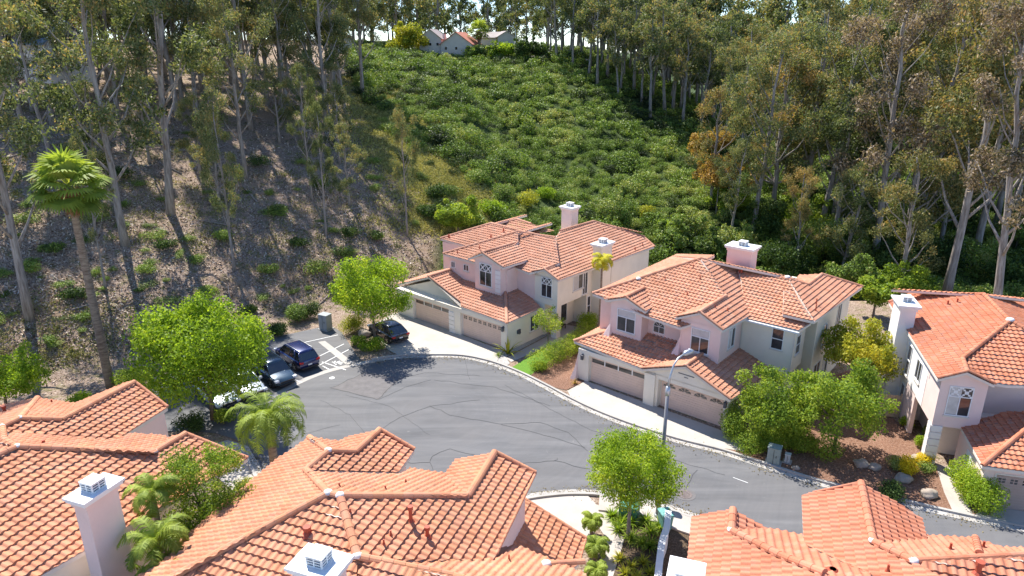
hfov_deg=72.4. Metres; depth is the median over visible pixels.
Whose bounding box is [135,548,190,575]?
queen palm
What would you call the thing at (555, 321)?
garden tree
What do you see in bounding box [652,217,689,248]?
dense tree
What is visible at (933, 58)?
eucalyptus tree
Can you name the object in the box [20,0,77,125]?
eucalyptus tree
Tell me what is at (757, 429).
hedge
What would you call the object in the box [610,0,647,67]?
eucalyptus tree
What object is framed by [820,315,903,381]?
shade tree
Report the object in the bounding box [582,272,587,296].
window
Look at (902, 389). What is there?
window
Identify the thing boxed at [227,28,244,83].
eucalyptus tree
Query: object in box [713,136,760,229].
eucalyptus tree
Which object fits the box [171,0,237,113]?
eucalyptus tree
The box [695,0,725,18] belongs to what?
eucalyptus tree
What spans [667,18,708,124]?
eucalyptus tree
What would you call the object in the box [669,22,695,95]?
eucalyptus tree
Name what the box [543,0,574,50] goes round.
eucalyptus tree
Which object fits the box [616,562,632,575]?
strap leaf plant
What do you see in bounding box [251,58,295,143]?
eucalyptus tree
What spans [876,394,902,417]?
board gate
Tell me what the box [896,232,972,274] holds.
dense tree
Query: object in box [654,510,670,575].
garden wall
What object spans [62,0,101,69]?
eucalyptus tree
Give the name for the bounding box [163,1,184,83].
eucalyptus tree
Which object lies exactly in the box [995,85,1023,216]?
eucalyptus tree
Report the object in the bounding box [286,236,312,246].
wild shrub
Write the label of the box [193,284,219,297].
wild shrub
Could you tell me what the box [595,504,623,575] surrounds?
footpath
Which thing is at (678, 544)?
ground
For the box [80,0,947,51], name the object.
sky
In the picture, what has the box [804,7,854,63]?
eucalyptus tree
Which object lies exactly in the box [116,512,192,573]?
queen palm
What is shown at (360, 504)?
house
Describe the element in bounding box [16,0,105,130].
eucalyptus tree
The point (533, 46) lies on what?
garden tree
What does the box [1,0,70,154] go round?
eucalyptus tree
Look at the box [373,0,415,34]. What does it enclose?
eucalyptus tree
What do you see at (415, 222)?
wild shrub
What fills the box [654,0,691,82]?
eucalyptus tree
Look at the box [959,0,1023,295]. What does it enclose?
eucalyptus tree
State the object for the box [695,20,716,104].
eucalyptus tree
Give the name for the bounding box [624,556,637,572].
strap leaf plant
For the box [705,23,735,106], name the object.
eucalyptus tree
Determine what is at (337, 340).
parking pavement
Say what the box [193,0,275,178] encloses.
eucalyptus tree
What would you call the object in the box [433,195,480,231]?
shade tree
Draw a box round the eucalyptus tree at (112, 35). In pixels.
[95,5,123,74]
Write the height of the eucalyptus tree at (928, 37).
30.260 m
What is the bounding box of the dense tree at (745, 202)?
[705,183,750,212]
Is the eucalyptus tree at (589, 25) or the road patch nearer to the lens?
the road patch
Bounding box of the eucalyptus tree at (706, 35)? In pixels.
[688,27,725,109]
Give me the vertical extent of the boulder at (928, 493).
0.595 m
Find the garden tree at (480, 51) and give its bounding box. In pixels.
[474,45,486,55]
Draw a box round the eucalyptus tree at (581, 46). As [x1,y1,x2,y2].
[566,3,582,51]
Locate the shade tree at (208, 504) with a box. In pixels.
[152,441,257,537]
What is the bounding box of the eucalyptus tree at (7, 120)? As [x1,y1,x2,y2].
[0,109,34,198]
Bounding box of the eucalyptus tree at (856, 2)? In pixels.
[837,0,925,182]
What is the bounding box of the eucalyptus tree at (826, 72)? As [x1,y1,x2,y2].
[798,25,846,133]
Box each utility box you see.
[317,312,333,331]
[616,499,639,524]
[765,442,782,466]
[782,452,791,464]
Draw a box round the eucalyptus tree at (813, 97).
[789,48,895,218]
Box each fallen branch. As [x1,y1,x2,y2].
[72,299,107,310]
[199,219,226,224]
[332,206,361,214]
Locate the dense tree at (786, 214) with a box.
[776,189,834,235]
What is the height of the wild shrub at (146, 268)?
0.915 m
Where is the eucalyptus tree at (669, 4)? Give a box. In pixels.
[663,2,695,56]
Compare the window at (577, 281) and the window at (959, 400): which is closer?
the window at (959, 400)
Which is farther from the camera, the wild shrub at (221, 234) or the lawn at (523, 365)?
the wild shrub at (221, 234)
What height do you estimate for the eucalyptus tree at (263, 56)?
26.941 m
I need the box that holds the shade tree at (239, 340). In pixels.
[119,289,273,419]
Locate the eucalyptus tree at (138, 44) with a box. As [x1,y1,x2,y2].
[110,2,150,102]
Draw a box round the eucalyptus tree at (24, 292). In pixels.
[0,0,70,322]
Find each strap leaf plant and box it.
[602,507,618,524]
[608,518,626,538]
[609,512,627,527]
[610,550,629,563]
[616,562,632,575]
[620,527,641,547]
[621,512,640,528]
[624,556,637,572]
[628,569,645,575]
[629,532,651,548]
[634,552,652,568]
[635,509,654,528]
[636,520,659,535]
[637,532,658,554]
[642,562,654,575]
[648,516,672,534]
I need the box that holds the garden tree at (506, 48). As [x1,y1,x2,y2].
[496,42,514,57]
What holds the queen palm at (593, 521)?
on the terrain at (94, 384)
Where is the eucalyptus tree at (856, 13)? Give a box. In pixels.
[826,0,877,92]
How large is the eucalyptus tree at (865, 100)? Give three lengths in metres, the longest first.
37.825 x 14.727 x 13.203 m
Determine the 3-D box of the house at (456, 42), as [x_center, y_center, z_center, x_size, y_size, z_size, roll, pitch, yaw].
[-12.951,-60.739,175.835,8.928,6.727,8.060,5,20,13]
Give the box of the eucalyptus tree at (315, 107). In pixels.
[302,100,339,236]
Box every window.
[47,37,55,48]
[450,261,455,268]
[463,264,468,272]
[479,262,491,288]
[529,313,539,332]
[540,276,552,299]
[561,303,567,322]
[572,274,583,292]
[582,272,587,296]
[586,295,590,313]
[615,308,635,335]
[653,322,664,334]
[690,327,709,356]
[726,326,735,351]
[769,328,784,352]
[794,333,801,357]
[813,359,820,389]
[820,323,827,347]
[820,353,827,379]
[835,303,842,329]
[899,381,905,413]
[903,343,912,378]
[913,358,922,385]
[942,386,974,418]
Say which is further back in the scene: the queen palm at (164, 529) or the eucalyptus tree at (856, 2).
the eucalyptus tree at (856, 2)
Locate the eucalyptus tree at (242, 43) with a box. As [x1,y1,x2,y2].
[240,28,245,55]
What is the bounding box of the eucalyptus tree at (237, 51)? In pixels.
[213,0,246,93]
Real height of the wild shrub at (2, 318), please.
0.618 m
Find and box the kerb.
[238,353,1023,531]
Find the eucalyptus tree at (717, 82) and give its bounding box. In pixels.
[706,52,744,123]
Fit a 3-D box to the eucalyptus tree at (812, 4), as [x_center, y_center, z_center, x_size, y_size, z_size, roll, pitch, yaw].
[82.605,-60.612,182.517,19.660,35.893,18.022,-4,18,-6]
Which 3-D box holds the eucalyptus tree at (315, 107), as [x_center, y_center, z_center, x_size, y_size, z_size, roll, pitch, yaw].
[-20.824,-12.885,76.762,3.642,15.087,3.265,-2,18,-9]
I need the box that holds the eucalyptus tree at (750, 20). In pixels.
[703,7,754,106]
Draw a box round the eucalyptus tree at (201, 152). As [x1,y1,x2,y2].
[186,112,237,209]
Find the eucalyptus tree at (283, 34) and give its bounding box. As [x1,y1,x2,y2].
[248,0,313,125]
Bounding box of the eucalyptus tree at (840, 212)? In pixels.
[792,86,893,255]
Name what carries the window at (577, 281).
in the house at (498, 283)
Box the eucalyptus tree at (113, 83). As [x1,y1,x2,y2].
[62,0,142,119]
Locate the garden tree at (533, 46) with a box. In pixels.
[519,35,539,55]
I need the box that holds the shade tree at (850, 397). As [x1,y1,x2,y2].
[786,357,900,453]
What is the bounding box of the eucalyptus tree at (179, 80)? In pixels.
[144,0,194,108]
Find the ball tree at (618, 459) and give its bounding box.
[585,423,689,537]
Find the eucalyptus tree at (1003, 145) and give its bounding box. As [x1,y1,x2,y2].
[975,60,1023,206]
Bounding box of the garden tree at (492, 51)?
[486,40,503,55]
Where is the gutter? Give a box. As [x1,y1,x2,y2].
[319,341,353,364]
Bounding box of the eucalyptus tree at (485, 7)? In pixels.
[466,0,505,31]
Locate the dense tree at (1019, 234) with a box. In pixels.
[983,205,1023,247]
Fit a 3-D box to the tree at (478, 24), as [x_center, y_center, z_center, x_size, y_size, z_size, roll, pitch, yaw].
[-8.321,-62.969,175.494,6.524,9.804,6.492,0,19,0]
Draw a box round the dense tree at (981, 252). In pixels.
[938,229,998,280]
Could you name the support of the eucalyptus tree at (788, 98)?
on the terrain at (94, 384)
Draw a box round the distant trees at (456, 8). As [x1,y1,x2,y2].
[90,0,948,102]
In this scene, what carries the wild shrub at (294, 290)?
on the terrain at (94, 384)
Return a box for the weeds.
[292,72,558,244]
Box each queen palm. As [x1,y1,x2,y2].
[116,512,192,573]
[121,472,180,552]
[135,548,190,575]
[223,390,306,462]
[581,511,603,534]
[584,535,609,558]
[584,559,607,575]
[591,252,612,326]
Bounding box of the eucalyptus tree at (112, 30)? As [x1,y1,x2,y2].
[96,5,134,81]
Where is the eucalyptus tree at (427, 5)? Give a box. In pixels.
[413,0,451,29]
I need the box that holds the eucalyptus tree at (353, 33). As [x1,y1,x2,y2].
[350,2,376,39]
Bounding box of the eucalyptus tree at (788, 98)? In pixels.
[781,26,808,113]
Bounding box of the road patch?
[332,373,398,398]
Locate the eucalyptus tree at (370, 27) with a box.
[346,0,380,37]
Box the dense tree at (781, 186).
[758,166,802,197]
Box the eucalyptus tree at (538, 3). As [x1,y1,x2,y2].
[529,0,572,61]
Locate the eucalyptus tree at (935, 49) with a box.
[874,0,942,170]
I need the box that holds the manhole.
[676,488,695,500]
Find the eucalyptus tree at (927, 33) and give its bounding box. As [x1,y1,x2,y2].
[875,2,940,183]
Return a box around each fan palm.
[22,144,116,389]
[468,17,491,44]
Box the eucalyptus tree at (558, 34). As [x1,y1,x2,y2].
[542,13,575,46]
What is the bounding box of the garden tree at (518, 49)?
[511,36,529,55]
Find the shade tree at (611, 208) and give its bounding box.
[588,188,641,226]
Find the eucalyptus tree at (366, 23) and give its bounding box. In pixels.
[342,0,378,36]
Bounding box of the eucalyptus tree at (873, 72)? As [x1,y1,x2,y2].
[841,19,932,228]
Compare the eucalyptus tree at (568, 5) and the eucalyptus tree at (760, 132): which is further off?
the eucalyptus tree at (568, 5)
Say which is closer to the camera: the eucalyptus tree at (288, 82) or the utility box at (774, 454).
the utility box at (774, 454)
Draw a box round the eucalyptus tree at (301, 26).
[287,0,347,130]
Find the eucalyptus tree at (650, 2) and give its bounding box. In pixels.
[620,0,656,74]
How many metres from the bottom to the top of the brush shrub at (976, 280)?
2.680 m
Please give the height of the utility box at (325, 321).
1.560 m
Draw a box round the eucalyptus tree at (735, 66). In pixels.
[714,46,753,130]
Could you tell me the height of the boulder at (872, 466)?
0.526 m
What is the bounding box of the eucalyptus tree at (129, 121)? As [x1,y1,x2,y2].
[107,70,160,162]
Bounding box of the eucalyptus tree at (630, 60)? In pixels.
[624,0,632,67]
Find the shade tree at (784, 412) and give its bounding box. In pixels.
[734,360,827,439]
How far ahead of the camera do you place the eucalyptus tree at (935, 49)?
121.76 m
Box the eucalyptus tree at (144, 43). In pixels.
[133,13,164,76]
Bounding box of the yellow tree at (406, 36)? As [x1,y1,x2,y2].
[385,21,429,48]
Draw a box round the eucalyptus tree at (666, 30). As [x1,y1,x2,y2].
[652,10,676,84]
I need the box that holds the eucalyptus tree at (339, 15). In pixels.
[296,0,349,104]
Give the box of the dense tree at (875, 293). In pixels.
[852,274,897,317]
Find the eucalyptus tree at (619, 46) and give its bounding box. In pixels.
[617,13,635,75]
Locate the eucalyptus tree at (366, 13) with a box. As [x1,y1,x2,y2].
[340,0,386,93]
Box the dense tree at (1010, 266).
[977,244,1023,287]
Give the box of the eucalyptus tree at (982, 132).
[919,0,1023,291]
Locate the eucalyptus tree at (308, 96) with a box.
[285,61,321,200]
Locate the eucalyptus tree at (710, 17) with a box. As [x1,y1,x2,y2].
[665,0,735,79]
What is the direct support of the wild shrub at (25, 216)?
on the terrain at (94, 384)
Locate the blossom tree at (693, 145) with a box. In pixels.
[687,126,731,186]
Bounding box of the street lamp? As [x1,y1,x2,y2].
[654,349,693,517]
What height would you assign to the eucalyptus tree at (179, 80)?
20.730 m
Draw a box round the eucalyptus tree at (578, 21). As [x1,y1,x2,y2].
[572,0,610,75]
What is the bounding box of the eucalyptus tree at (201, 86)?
[176,8,204,89]
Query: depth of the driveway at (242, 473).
43.50 m
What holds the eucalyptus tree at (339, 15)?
on the terrain at (94, 384)
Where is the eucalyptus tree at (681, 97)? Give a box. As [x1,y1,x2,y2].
[673,28,693,108]
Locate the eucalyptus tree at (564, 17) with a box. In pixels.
[557,0,589,64]
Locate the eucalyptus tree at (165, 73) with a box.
[134,18,167,75]
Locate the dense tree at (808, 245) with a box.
[785,204,854,259]
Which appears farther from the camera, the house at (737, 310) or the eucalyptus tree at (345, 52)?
the eucalyptus tree at (345, 52)
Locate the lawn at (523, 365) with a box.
[513,348,550,374]
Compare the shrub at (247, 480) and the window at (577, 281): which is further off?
the window at (577, 281)
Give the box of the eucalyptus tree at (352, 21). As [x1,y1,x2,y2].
[298,0,356,85]
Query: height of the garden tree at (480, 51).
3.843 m
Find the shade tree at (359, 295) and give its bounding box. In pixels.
[328,254,413,337]
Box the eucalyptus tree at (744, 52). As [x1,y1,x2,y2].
[740,33,761,76]
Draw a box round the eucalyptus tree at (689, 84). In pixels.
[683,14,709,100]
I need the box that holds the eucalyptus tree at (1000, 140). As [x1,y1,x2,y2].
[937,0,1023,261]
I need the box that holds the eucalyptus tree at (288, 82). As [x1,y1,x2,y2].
[271,60,323,147]
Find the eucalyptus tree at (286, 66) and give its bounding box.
[253,0,297,87]
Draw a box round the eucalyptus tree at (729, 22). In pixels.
[705,16,749,115]
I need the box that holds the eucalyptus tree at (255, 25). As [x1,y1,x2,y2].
[201,0,275,129]
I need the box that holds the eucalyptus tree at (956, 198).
[872,76,979,250]
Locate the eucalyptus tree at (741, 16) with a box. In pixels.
[687,0,750,98]
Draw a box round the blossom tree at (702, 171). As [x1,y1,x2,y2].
[692,151,744,213]
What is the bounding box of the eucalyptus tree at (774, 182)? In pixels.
[736,43,832,199]
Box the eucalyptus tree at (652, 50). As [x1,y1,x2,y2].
[630,12,673,117]
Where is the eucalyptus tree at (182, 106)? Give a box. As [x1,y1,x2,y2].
[173,90,208,174]
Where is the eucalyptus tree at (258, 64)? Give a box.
[251,12,260,71]
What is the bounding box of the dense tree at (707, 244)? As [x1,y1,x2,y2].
[689,225,726,254]
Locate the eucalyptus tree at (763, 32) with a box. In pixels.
[713,21,778,168]
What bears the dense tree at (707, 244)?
on the terrain at (94, 384)
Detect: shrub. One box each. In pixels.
[0,210,42,223]
[0,270,15,278]
[0,290,9,297]
[0,314,6,323]
[17,201,37,207]
[23,257,41,263]
[23,260,41,272]
[37,241,66,252]
[38,334,59,345]
[48,339,64,347]
[50,279,75,288]
[54,285,86,299]
[63,389,92,402]
[68,309,90,320]
[71,236,89,242]
[84,212,112,222]
[91,267,103,275]
[105,266,118,271]
[107,165,136,177]
[109,365,152,385]
[112,199,131,207]
[128,179,147,185]
[133,262,156,273]
[133,287,145,291]
[137,227,167,239]
[138,278,157,287]
[141,223,159,227]
[142,258,159,264]
[152,238,179,249]
[153,295,183,304]
[171,408,206,433]
[175,249,184,258]
[181,234,196,241]
[185,254,205,264]
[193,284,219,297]
[201,189,215,194]
[211,228,234,240]
[213,408,236,422]
[234,477,252,490]
[237,304,257,314]
[246,154,274,166]
[254,292,269,300]
[256,263,278,273]
[258,206,288,216]
[264,188,273,194]
[265,320,288,336]
[266,203,288,214]
[284,302,307,322]
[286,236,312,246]
[287,288,300,293]
[294,158,305,164]
[301,300,320,318]
[302,258,335,275]
[312,178,330,189]
[327,227,340,232]
[331,245,354,257]
[337,226,361,237]
[337,313,366,334]
[350,334,366,345]
[356,336,386,351]
[364,156,381,163]
[365,174,385,179]
[368,183,382,190]
[368,229,384,239]
[412,219,419,225]
[415,204,436,217]
[423,183,452,198]
[434,198,456,207]
[463,215,487,227]
[464,166,490,182]
[476,199,507,214]
[486,205,524,221]
[490,183,515,196]
[507,189,538,208]
[526,217,546,232]
[530,360,547,370]
[537,186,557,198]
[576,311,597,329]
[636,205,655,216]
[654,219,676,230]
[756,264,769,271]
[781,269,797,276]
[850,295,863,299]
[876,478,908,504]
[884,455,902,471]
[898,415,914,425]
[898,454,920,475]
[914,435,923,448]
[915,452,936,464]
[916,460,936,473]
[932,271,944,277]
[933,276,973,288]
[935,280,974,291]
[938,275,974,286]
[940,280,972,290]
[955,267,986,282]
[965,283,1004,294]
[970,270,987,283]
[978,286,1013,296]
[1003,280,1023,297]
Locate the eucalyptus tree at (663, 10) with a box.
[640,0,694,114]
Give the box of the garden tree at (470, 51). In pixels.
[465,45,478,56]
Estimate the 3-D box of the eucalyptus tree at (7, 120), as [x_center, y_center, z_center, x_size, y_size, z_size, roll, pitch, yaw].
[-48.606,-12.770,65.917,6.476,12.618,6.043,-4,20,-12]
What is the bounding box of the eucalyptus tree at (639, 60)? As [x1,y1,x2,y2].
[630,18,657,103]
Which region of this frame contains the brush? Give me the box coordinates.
[343,38,1023,272]
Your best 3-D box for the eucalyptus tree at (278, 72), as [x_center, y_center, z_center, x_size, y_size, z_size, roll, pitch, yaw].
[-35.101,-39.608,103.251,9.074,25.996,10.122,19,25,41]
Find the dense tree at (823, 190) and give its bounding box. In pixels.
[814,174,860,208]
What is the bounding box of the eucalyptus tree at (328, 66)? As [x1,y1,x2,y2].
[306,58,346,129]
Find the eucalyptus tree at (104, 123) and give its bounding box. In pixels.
[8,0,166,247]
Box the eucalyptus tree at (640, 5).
[619,0,647,88]
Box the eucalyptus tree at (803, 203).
[780,165,821,255]
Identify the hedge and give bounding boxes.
[525,319,596,372]
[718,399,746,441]
[729,426,844,462]
[739,413,815,448]
[943,454,1010,517]
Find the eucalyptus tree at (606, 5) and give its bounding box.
[574,0,623,85]
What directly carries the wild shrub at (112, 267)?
on the terrain at (94, 384)
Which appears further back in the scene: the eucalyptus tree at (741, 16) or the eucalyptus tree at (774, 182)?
the eucalyptus tree at (741, 16)
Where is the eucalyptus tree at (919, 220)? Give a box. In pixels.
[858,147,957,287]
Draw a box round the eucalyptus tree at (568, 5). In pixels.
[556,0,585,53]
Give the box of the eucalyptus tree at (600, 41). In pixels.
[590,10,601,54]
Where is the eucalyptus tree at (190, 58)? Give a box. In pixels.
[84,0,223,215]
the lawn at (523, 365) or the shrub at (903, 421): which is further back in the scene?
the lawn at (523, 365)
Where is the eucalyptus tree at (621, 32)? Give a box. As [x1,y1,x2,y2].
[599,17,630,92]
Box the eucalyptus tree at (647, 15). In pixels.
[629,2,667,78]
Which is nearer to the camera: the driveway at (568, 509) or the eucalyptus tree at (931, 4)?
the driveway at (568, 509)
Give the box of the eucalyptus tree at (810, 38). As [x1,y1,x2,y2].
[788,7,827,82]
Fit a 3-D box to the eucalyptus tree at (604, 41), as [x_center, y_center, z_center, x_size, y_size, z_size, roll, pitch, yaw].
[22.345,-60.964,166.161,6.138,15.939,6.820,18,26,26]
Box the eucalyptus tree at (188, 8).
[167,0,228,121]
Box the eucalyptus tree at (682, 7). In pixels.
[657,0,702,107]
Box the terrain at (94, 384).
[0,40,1023,575]
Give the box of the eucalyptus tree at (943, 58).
[923,1,973,97]
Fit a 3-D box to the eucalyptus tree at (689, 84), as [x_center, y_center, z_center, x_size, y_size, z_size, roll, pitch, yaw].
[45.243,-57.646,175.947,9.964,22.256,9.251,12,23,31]
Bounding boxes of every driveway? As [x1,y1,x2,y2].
[218,440,260,491]
[376,313,502,360]
[526,492,596,535]
[568,381,750,450]
[976,506,1023,527]
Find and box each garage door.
[415,298,448,328]
[462,313,500,347]
[590,357,644,398]
[659,380,723,425]
[988,473,1023,510]
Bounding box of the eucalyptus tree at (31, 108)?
[3,2,38,110]
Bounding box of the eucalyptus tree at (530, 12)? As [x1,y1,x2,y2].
[508,0,538,38]
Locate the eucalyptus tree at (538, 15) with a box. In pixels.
[534,1,564,48]
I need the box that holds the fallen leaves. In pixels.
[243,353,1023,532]
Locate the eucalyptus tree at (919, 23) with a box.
[855,9,931,180]
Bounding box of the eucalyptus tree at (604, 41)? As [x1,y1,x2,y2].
[595,0,617,62]
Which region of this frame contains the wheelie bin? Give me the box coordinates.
[657,507,674,529]
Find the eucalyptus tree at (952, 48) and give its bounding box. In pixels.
[906,17,1012,212]
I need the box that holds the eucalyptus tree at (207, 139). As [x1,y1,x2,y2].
[191,86,244,270]
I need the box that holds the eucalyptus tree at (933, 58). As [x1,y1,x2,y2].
[877,0,1020,208]
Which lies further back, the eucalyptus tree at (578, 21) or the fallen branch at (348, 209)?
the eucalyptus tree at (578, 21)
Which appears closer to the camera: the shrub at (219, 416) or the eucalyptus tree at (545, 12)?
the shrub at (219, 416)
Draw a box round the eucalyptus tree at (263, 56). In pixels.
[235,0,285,104]
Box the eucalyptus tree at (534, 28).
[527,1,560,39]
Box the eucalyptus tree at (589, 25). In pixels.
[575,4,601,67]
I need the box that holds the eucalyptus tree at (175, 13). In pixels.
[163,0,227,112]
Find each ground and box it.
[497,334,546,369]
[531,345,583,389]
[607,512,689,575]
[728,370,975,514]
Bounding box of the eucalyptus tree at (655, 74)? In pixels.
[641,18,674,94]
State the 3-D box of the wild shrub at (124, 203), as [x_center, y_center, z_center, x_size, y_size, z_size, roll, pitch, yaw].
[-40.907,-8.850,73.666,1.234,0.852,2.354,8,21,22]
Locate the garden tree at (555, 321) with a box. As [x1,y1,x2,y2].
[532,306,564,344]
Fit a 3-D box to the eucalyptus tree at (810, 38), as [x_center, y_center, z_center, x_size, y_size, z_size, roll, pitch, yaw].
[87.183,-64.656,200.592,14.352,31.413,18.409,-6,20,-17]
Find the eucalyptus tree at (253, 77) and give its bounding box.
[237,0,264,86]
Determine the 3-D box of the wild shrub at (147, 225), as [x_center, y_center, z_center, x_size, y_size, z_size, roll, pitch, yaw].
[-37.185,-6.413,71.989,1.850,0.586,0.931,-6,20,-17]
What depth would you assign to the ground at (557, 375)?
56.38 m
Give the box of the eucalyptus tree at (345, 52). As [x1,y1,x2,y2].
[305,0,353,114]
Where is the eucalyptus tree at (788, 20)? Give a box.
[747,15,791,106]
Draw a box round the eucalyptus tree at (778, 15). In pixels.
[772,0,834,103]
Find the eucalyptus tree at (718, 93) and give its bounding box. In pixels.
[685,85,754,207]
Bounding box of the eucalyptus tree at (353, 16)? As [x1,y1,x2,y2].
[323,3,358,83]
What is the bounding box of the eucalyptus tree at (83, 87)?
[56,73,117,188]
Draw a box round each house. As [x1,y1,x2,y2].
[0,380,248,575]
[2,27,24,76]
[11,20,96,83]
[137,427,586,575]
[397,201,654,350]
[419,29,446,54]
[439,32,481,56]
[472,32,499,46]
[495,31,514,44]
[570,239,863,430]
[666,479,1023,575]
[877,288,1023,510]
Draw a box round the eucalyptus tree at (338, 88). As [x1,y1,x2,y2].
[317,83,354,163]
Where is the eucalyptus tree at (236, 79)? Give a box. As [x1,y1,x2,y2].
[212,1,253,100]
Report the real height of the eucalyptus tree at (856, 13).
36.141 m
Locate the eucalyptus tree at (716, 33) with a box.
[684,24,730,123]
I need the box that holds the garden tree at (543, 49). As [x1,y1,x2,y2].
[531,42,550,54]
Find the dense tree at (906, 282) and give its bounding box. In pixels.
[876,259,938,294]
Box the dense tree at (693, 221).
[670,205,712,240]
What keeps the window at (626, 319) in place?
in the house at (737, 310)
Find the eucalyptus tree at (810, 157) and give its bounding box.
[768,23,870,199]
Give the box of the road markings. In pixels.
[266,335,747,482]
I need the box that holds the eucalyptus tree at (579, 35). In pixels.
[574,0,589,48]
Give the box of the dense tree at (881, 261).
[826,225,898,273]
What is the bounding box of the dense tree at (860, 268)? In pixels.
[824,253,881,298]
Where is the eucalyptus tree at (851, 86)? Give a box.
[798,0,901,221]
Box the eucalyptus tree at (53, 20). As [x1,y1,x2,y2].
[42,4,64,86]
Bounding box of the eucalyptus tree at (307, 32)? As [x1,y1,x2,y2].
[291,0,313,67]
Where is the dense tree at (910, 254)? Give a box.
[867,234,923,276]
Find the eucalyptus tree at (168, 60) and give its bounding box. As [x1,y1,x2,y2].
[117,0,199,121]
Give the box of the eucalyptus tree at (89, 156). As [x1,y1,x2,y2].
[68,132,115,289]
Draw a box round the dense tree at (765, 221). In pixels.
[743,196,788,235]
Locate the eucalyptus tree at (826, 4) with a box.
[789,0,859,117]
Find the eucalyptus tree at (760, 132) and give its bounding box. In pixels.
[737,35,790,147]
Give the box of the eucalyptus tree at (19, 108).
[0,0,50,156]
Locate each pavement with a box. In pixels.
[150,327,360,410]
[598,495,690,534]
[935,463,972,513]
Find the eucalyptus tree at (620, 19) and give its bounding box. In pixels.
[598,0,628,76]
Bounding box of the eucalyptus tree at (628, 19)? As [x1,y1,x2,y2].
[609,10,641,89]
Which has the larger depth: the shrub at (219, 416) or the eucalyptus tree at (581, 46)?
the eucalyptus tree at (581, 46)
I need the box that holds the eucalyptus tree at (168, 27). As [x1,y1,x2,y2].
[142,0,183,97]
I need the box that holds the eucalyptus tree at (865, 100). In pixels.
[822,0,974,264]
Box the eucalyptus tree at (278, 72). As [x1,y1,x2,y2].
[237,0,309,107]
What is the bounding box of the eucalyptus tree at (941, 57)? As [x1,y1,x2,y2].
[909,0,1020,161]
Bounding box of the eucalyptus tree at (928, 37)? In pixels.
[916,5,951,85]
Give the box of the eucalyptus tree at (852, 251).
[810,159,888,265]
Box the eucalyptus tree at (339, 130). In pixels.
[325,121,368,205]
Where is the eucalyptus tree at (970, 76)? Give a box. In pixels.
[937,2,1008,178]
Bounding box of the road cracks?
[286,362,723,487]
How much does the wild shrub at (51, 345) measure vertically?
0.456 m
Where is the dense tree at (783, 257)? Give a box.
[757,238,817,274]
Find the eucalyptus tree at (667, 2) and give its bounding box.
[662,0,675,78]
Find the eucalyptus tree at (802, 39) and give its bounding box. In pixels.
[750,9,832,185]
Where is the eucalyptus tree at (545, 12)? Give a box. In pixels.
[539,0,565,53]
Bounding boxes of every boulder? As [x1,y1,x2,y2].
[358,329,371,336]
[791,465,799,469]
[853,458,868,468]
[868,462,881,470]
[894,472,913,483]
[920,488,937,499]
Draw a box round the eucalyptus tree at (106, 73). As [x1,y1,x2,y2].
[66,0,115,94]
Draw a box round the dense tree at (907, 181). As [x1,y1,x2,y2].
[887,166,940,207]
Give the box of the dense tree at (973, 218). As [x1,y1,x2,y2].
[928,191,983,232]
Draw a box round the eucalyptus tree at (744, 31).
[721,10,752,100]
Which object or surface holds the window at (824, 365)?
in the house at (737, 310)
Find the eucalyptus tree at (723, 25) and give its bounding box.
[698,19,729,118]
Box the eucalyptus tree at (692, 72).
[679,3,718,92]
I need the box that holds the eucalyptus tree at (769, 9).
[752,0,814,113]
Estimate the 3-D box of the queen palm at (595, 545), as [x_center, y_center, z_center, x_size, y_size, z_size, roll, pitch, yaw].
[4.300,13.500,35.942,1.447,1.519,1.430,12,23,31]
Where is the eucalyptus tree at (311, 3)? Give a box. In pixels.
[271,0,330,89]
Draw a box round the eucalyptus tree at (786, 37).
[721,27,816,232]
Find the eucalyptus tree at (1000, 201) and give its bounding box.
[990,36,1023,238]
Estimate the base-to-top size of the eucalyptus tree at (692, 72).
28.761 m
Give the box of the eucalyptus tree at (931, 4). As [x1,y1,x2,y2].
[867,1,939,70]
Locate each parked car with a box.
[193,377,240,409]
[225,368,267,400]
[251,349,296,388]
[273,339,319,371]
[367,319,409,343]
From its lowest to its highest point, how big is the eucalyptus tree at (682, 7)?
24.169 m
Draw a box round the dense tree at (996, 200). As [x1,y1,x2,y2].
[980,168,1014,208]
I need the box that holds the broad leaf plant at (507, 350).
[493,337,521,355]
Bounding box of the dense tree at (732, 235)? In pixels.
[711,219,766,260]
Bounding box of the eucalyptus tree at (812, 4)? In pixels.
[794,0,859,61]
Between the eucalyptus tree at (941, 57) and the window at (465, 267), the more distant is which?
the eucalyptus tree at (941, 57)
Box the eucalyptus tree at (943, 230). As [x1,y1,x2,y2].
[908,102,996,245]
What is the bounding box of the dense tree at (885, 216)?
[854,202,918,244]
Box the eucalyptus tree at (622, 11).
[611,0,641,66]
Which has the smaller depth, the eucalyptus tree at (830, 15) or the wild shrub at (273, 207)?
the wild shrub at (273, 207)
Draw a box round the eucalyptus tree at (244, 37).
[240,5,251,68]
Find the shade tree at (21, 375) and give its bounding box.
[0,340,51,403]
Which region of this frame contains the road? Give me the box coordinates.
[164,357,1023,546]
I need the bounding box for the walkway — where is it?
[507,325,577,361]
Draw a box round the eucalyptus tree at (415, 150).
[388,107,420,235]
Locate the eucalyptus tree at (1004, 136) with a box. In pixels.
[975,52,1023,210]

